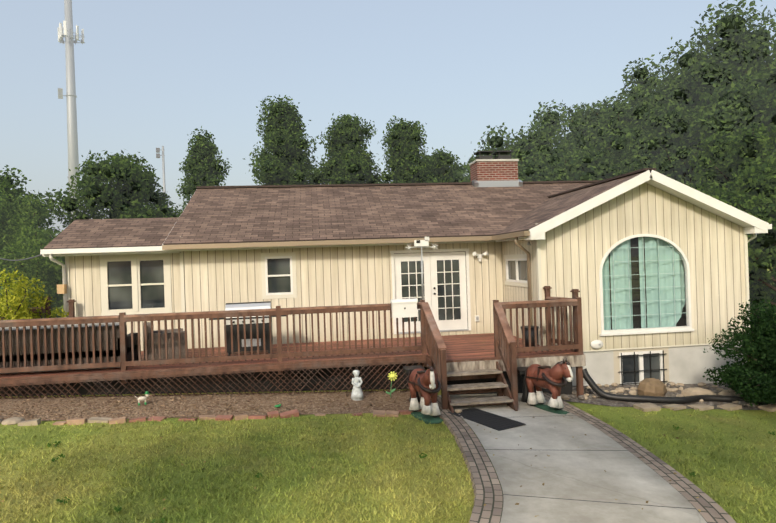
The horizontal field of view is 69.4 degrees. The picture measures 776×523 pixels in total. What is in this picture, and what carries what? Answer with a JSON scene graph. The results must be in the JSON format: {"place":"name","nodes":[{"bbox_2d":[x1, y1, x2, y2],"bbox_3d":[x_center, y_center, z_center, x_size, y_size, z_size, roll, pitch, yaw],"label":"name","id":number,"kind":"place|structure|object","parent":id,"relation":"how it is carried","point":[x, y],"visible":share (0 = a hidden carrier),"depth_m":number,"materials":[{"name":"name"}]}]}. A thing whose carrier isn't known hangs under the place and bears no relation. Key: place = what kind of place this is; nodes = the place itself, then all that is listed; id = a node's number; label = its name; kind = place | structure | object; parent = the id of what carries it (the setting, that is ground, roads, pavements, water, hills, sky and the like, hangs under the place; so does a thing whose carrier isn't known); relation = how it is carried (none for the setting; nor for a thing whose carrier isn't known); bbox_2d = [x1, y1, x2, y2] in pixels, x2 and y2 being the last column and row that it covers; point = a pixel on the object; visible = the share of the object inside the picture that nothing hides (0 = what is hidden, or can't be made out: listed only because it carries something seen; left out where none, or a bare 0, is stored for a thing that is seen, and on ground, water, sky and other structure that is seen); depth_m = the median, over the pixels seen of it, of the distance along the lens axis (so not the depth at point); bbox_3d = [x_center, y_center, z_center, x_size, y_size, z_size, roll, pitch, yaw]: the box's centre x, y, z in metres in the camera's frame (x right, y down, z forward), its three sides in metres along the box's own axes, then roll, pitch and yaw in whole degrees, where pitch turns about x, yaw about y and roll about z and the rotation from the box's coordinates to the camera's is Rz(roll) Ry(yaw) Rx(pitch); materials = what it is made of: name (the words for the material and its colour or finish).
{"place":"outdoors","nodes":[
{"label":"outdoors","id":0,"kind":"place"},
{"bbox_2d":[58,0,84,217],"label":"cell tower","id":1,"kind":"structure","parent":0,"point":[72,132],"depth_m":95.93,"materials":[{"name":"grey metal"}]},
{"bbox_2d":[0,267,775,522],"bbox_3d":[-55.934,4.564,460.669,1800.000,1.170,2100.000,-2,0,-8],"label":"lawn","id":2,"kind":"structure","parent":0,"point":[614,415],"depth_m":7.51,"materials":[{"name":"green plant"}]},
{"bbox_2d":[0,187,62,295],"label":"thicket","id":3,"kind":"object","parent":2,"relation":"on","point":[11,227],"depth_m":16.93,"materials":[{"name":"green plant"}]},
{"bbox_2d":[0,226,64,319],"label":"thicket","id":4,"kind":"object","parent":2,"relation":"on","point":[49,271],"depth_m":15.23,"materials":[{"name":"green plant"}]},
{"bbox_2d":[0,165,67,239],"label":"tree","id":5,"kind":"object","parent":2,"relation":"on","point":[13,191],"depth_m":20.89,"materials":[{"name":"green plant"}]},
{"bbox_2d":[0,266,68,319],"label":"yellow shrub","id":6,"kind":"object","parent":2,"relation":"on","point":[15,301],"depth_m":12.46,"materials":[{"name":"yellow plant"}]},
{"bbox_2d":[47,149,183,227],"bbox_3d":[-11.325,-1.114,24.233,5.488,7.515,6.088,-2,0,-8],"label":"round tree","id":7,"kind":"object","parent":2,"relation":"on","point":[116,161],"depth_m":22.66,"materials":[{"name":"green plant"}]},
{"bbox_2d":[156,146,165,202],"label":"light pole","id":8,"kind":"object","parent":2,"relation":"on","point":[158,155],"visible":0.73,"depth_m":70.58,"materials":[{"name":"grey metal"}]},
{"bbox_2d":[174,126,231,213],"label":"tree","id":9,"kind":"object","parent":2,"relation":"on","point":[210,174],"depth_m":29.67,"materials":[{"name":"green plant"}]},
{"bbox_2d":[0,409,421,425],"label":"edging blocks","id":10,"kind":"structure","parent":2,"relation":"on","point":[19,421],"depth_m":9.31,"materials":[{"name":"beige stone"}]},
{"bbox_2d":[0,390,430,420],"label":"mulch bed","id":11,"kind":"object","parent":2,"relation":"on","point":[45,408],"visible":0.94,"depth_m":10.08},
{"bbox_2d":[135,391,149,405],"bbox_3d":[-4.400,2.454,10.042,0.244,0.232,0.081,-2,0,-28],"label":"dog statue","id":12,"kind":"object","parent":11,"relation":"on","point":[143,398],"visible":0.98,"depth_m":10.03,"materials":[{"name":"beige"}]},
{"bbox_2d":[351,370,363,400],"bbox_3d":[-0.591,2.344,10.626,0.241,0.567,0.241,-2,0,-8],"label":"girl statue","id":13,"kind":"object","parent":11,"relation":"on","point":[357,392],"visible":0.98,"depth_m":10.57,"materials":[{"name":"stone"}]},
{"bbox_2d":[386,371,396,397],"bbox_3d":[0.072,2.367,10.723,0.242,0.535,0.095,-2,0,-8],"label":"flower ornament","id":14,"kind":"object","parent":11,"relation":"on","point":[393,376],"visible":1,"depth_m":10.72,"materials":[{"name":"yellow"}]},
{"bbox_2d":[244,95,324,184],"bbox_3d":[-5.340,-3.018,30.036,4.661,11.516,4.910,-2,0,-8],"label":"tree","id":15,"kind":"object","parent":2,"relation":"on","point":[292,117],"depth_m":29.15,"materials":[{"name":"green plant"}]},
{"bbox_2d":[0,286,585,412],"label":"deck","id":16,"kind":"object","parent":2,"relation":"on","point":[469,364],"visible":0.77,"depth_m":11.07,"materials":[{"name":"brown wood"}]},
{"bbox_2d":[0,322,138,373],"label":"wicker sofa","id":17,"kind":"object","parent":16,"relation":"on","point":[110,338],"visible":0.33,"depth_m":10.94,"materials":[{"name":"grey"}]},
{"bbox_2d":[143,322,187,359],"bbox_3d":[-4.756,1.696,11.964,0.800,0.790,0.750,-2,0,-28],"label":"wicker chair","id":18,"kind":"object","parent":16,"relation":"on","point":[169,344],"visible":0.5,"depth_m":11.65,"materials":[{"name":"grey"}]},
{"bbox_2d":[209,301,285,355],"bbox_3d":[-3.036,1.468,12.266,1.630,1.150,0.654,-2,0,-11],"label":"gas grill","id":19,"kind":"object","parent":16,"relation":"on","point":[248,305],"visible":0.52,"depth_m":12.03,"materials":[{"name":"silver metal"}]},
{"bbox_2d":[390,298,417,317],"bbox_3d":[0.329,0.947,11.409,0.530,0.370,0.190,-2,0,-8],"label":"mailbox","id":20,"kind":"object","parent":16,"relation":"on","point":[401,308],"visible":1,"depth_m":11.33,"materials":[{"name":"white paint"}]},
{"bbox_2d":[405,236,437,299],"bbox_3d":[0.717,0.243,11.651,0.688,1.550,0.098,-2,0,-8],"label":"whirligig","id":21,"kind":"object","parent":16,"relation":"attached to","point":[425,242],"visible":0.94,"depth_m":11.64,"materials":[{"name":"grey metal"}]},
{"bbox_2d":[521,326,538,346],"bbox_3d":[3.019,1.613,11.913,0.367,0.460,0.367,-2,0,-8],"label":"platform bin","id":22,"kind":"object","parent":16,"relation":"on","point":[527,339],"visible":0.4,"depth_m":11.77,"materials":[{"name":"black plastic"}]},
{"bbox_2d":[303,113,384,184],"bbox_3d":[-2.202,-2.618,29.878,5.084,10.818,5.020,-2,0,-8],"label":"tree","id":23,"kind":"object","parent":2,"relation":"on","point":[341,167],"depth_m":29.26,"materials":[{"name":"green plant"}]},
{"bbox_2d":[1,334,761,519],"bbox_3d":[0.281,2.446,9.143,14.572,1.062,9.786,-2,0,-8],"label":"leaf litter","id":24,"kind":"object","parent":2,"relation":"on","point":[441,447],"visible":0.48,"depth_m":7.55,"materials":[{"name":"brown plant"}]},
{"bbox_2d":[69,182,745,385],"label":"house walls","id":25,"kind":"structure","parent":2,"relation":"on","point":[575,249],"depth_m":12.79,"materials":[{"name":"beige wood"}]},
{"bbox_2d":[0,188,41,260],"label":"utility wire","id":26,"kind":"object","parent":25,"relation":"attached to","point":[22,259],"visible":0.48,"depth_m":13.97,"materials":[{"name":"grey"}]},
{"bbox_2d":[57,242,602,348],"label":"wall fixtures","id":27,"kind":"object","parent":25,"relation":"attached to","point":[594,344],"depth_m":13.06,"materials":[{"name":"white paint"}]},
{"bbox_2d":[43,168,655,248],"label":"house roof","id":28,"kind":"structure","parent":25,"relation":"on","point":[253,213],"depth_m":15.03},
{"bbox_2d":[469,150,522,186],"bbox_3d":[3.503,-2.857,18.499,1.620,1.512,0.908,-2,0,-8],"label":"chimney","id":29,"kind":"object","parent":28,"relation":"on","point":[488,170],"visible":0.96,"depth_m":18.15,"materials":[{"name":"brick"}]},
{"bbox_2d":[99,234,693,384],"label":"house windows","id":30,"kind":"structure","parent":25,"relation":"in","point":[131,284],"depth_m":13.43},
{"bbox_2d":[40,170,771,345],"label":"house trim","id":31,"kind":"structure","parent":25,"relation":"attached to","point":[751,224],"depth_m":12.75,"materials":[{"name":"white wood"}]},
{"bbox_2d":[377,115,441,183],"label":"tree","id":32,"kind":"object","parent":2,"relation":"on","point":[393,155],"depth_m":29.24,"materials":[{"name":"green plant"}]},
{"bbox_2d":[47,425,774,522],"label":"lawn weeds","id":33,"kind":"object","parent":2,"relation":"on","point":[117,509],"visible":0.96,"depth_m":7.06,"materials":[{"name":"green plant"}]},
{"bbox_2d":[403,365,424,401],"bbox_3d":[0.497,2.345,10.568,0.360,0.690,0.360,-2,0,-8],"label":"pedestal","id":34,"kind":"object","parent":2,"relation":"on","point":[406,369],"visible":0.23,"depth_m":10.51,"materials":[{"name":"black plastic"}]},
{"bbox_2d":[407,363,442,423],"bbox_3d":[0.634,2.191,9.641,0.402,1.020,1.102,-2,0,-20],"label":"horse statue","id":35,"kind":"object","parent":2,"relation":"on","point":[426,384],"visible":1,"depth_m":9.43,"materials":[{"name":"brown"}]},
{"bbox_2d":[423,146,459,182],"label":"tree","id":36,"kind":"object","parent":2,"relation":"on","point":[439,169],"depth_m":31.31,"materials":[{"name":"green plant"}]},
{"bbox_2d":[449,162,470,181],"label":"tree","id":37,"kind":"object","parent":2,"relation":"on","point":[460,174],"depth_m":34.44,"materials":[{"name":"green plant"}]},
{"bbox_2d":[465,142,507,177],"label":"tree","id":38,"kind":"object","parent":2,"relation":"on","point":[494,150],"depth_m":36.79,"materials":[{"name":"green plant"}]},
{"bbox_2d":[452,146,545,181],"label":"tree","id":39,"kind":"object","parent":2,"relation":"on","point":[523,167],"depth_m":29.10,"materials":[{"name":"green plant"}]},
{"bbox_2d":[517,366,528,402],"bbox_3d":[2.612,2.369,10.605,0.360,0.690,0.360,-2,0,-8],"label":"pedestal","id":40,"kind":"object","parent":2,"relation":"on","point":[521,371],"visible":0.31,"depth_m":10.54,"materials":[{"name":"black plastic"}]},
{"bbox_2d":[474,121,588,171],"bbox_3d":[8.452,-2.883,34.340,10.016,11.734,9.008,-2,0,-8],"label":"tree","id":41,"kind":"object","parent":2,"relation":"on","point":[533,143],"depth_m":33.49,"materials":[{"name":"green plant"}]},
{"bbox_2d":[511,147,585,180],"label":"tree","id":42,"kind":"object","parent":2,"relation":"on","point":[549,169],"depth_m":29.38,"materials":[{"name":"green plant"}]},
{"bbox_2d":[525,358,572,414],"bbox_3d":[2.849,2.190,10.080,0.402,1.020,1.100,-2,0,-27],"label":"horse statue","id":43,"kind":"object","parent":2,"relation":"on","point":[539,377],"visible":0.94,"depth_m":9.90,"materials":[{"name":"brown"}]},
{"bbox_2d":[529,96,616,160],"bbox_3d":[14.306,-4.487,39.360,13.147,14.621,11.869,-2,0,-8],"label":"tree","id":44,"kind":"object","parent":2,"relation":"on","point":[567,122],"depth_m":38.76,"materials":[{"name":"green plant"}]},
{"bbox_2d":[430,393,735,522],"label":"concrete path","id":45,"kind":"structure","parent":2,"relation":"on","point":[581,485],"depth_m":6.89,"materials":[{"name":"grey concrete"}]},
{"bbox_2d":[448,408,525,430],"bbox_3d":[1.624,2.619,9.364,0.590,0.029,1.270,-2,0,-33],"label":"door mat","id":46,"kind":"object","parent":45,"relation":"on","point":[490,420],"depth_m":9.27,"materials":[{"name":"black rubber"}]},
{"bbox_2d":[559,126,657,180],"bbox_3d":[11.715,-1.974,29.922,10.054,9.761,7.220,-2,0,-8],"label":"tree","id":47,"kind":"object","parent":2,"relation":"on","point":[607,159],"depth_m":27.93,"materials":[{"name":"green plant"}]},
{"bbox_2d":[547,99,670,173],"bbox_3d":[13.671,-3.392,32.718,9.084,12.463,8.907,-2,0,-8],"label":"tree","id":48,"kind":"object","parent":2,"relation":"on","point":[623,123],"depth_m":32.43,"materials":[{"name":"green plant"}]},
{"bbox_2d":[562,54,725,161],"bbox_3d":[16.646,-5.081,36.779,11.291,15.652,14.668,-2,0,-8],"label":"tree","id":49,"kind":"object","parent":2,"relation":"on","point":[643,89],"depth_m":34.00,"materials":[{"name":"green plant"}]},
{"bbox_2d":[562,383,761,409],"bbox_3d":[7.134,2.758,11.424,7.750,0.349,2.520,-2,0,-8],"label":"gravel bed","id":50,"kind":"object","parent":2,"relation":"on","point":[595,401],"visible":0.24,"depth_m":10.94,"materials":[{"name":"grey gravel"}]},
{"bbox_2d":[560,378,775,411],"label":"bed rocks","id":51,"kind":"object","parent":50,"relation":"on","point":[651,387],"visible":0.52,"depth_m":11.11,"materials":[{"name":"beige stone"}]},
{"bbox_2d":[582,369,775,404],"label":"drain pipe","id":52,"kind":"object","parent":50,"relation":"on","point":[594,386],"visible":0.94,"depth_m":10.83,"materials":[{"name":"black plastic"}]},
{"bbox_2d":[612,0,775,181],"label":"tree","id":53,"kind":"object","parent":2,"relation":"on","point":[742,39],"depth_m":29.96,"materials":[{"name":"green plant"}]},
{"bbox_2d":[624,98,775,193],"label":"tree","id":54,"kind":"object","parent":2,"relation":"on","point":[680,168],"depth_m":28.52,"materials":[{"name":"green plant"}]},
{"bbox_2d":[686,120,775,326],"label":"tree","id":55,"kind":"object","parent":2,"relation":"on","point":[733,159],"depth_m":22.91,"materials":[{"name":"green plant"}]},
{"bbox_2d":[703,298,775,405],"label":"shrub","id":56,"kind":"object","parent":2,"relation":"on","point":[762,346],"depth_m":10.59,"materials":[{"name":"green plant"}]},
{"bbox_2d":[705,158,775,317],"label":"tree","id":57,"kind":"object","parent":2,"relation":"on","point":[747,200],"depth_m":17.98,"materials":[{"name":"green plant"}]},
{"bbox_2d":[722,51,775,187],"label":"tree","id":58,"kind":"object","parent":2,"relation":"on","point":[773,99],"depth_m":27.49,"materials":[{"name":"green plant"}]},
{"bbox_2d":[751,59,775,155],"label":"tree","id":59,"kind":"object","parent":2,"relation":"on","point":[772,66],"depth_m":28.26,"materials":[{"name":"green plant"}]},
{"bbox_2d":[0,0,775,237],"label":"sky","id":60,"kind":"structure","parent":0,"point":[149,74],"materials":[{"name":"blue"}]}
]}

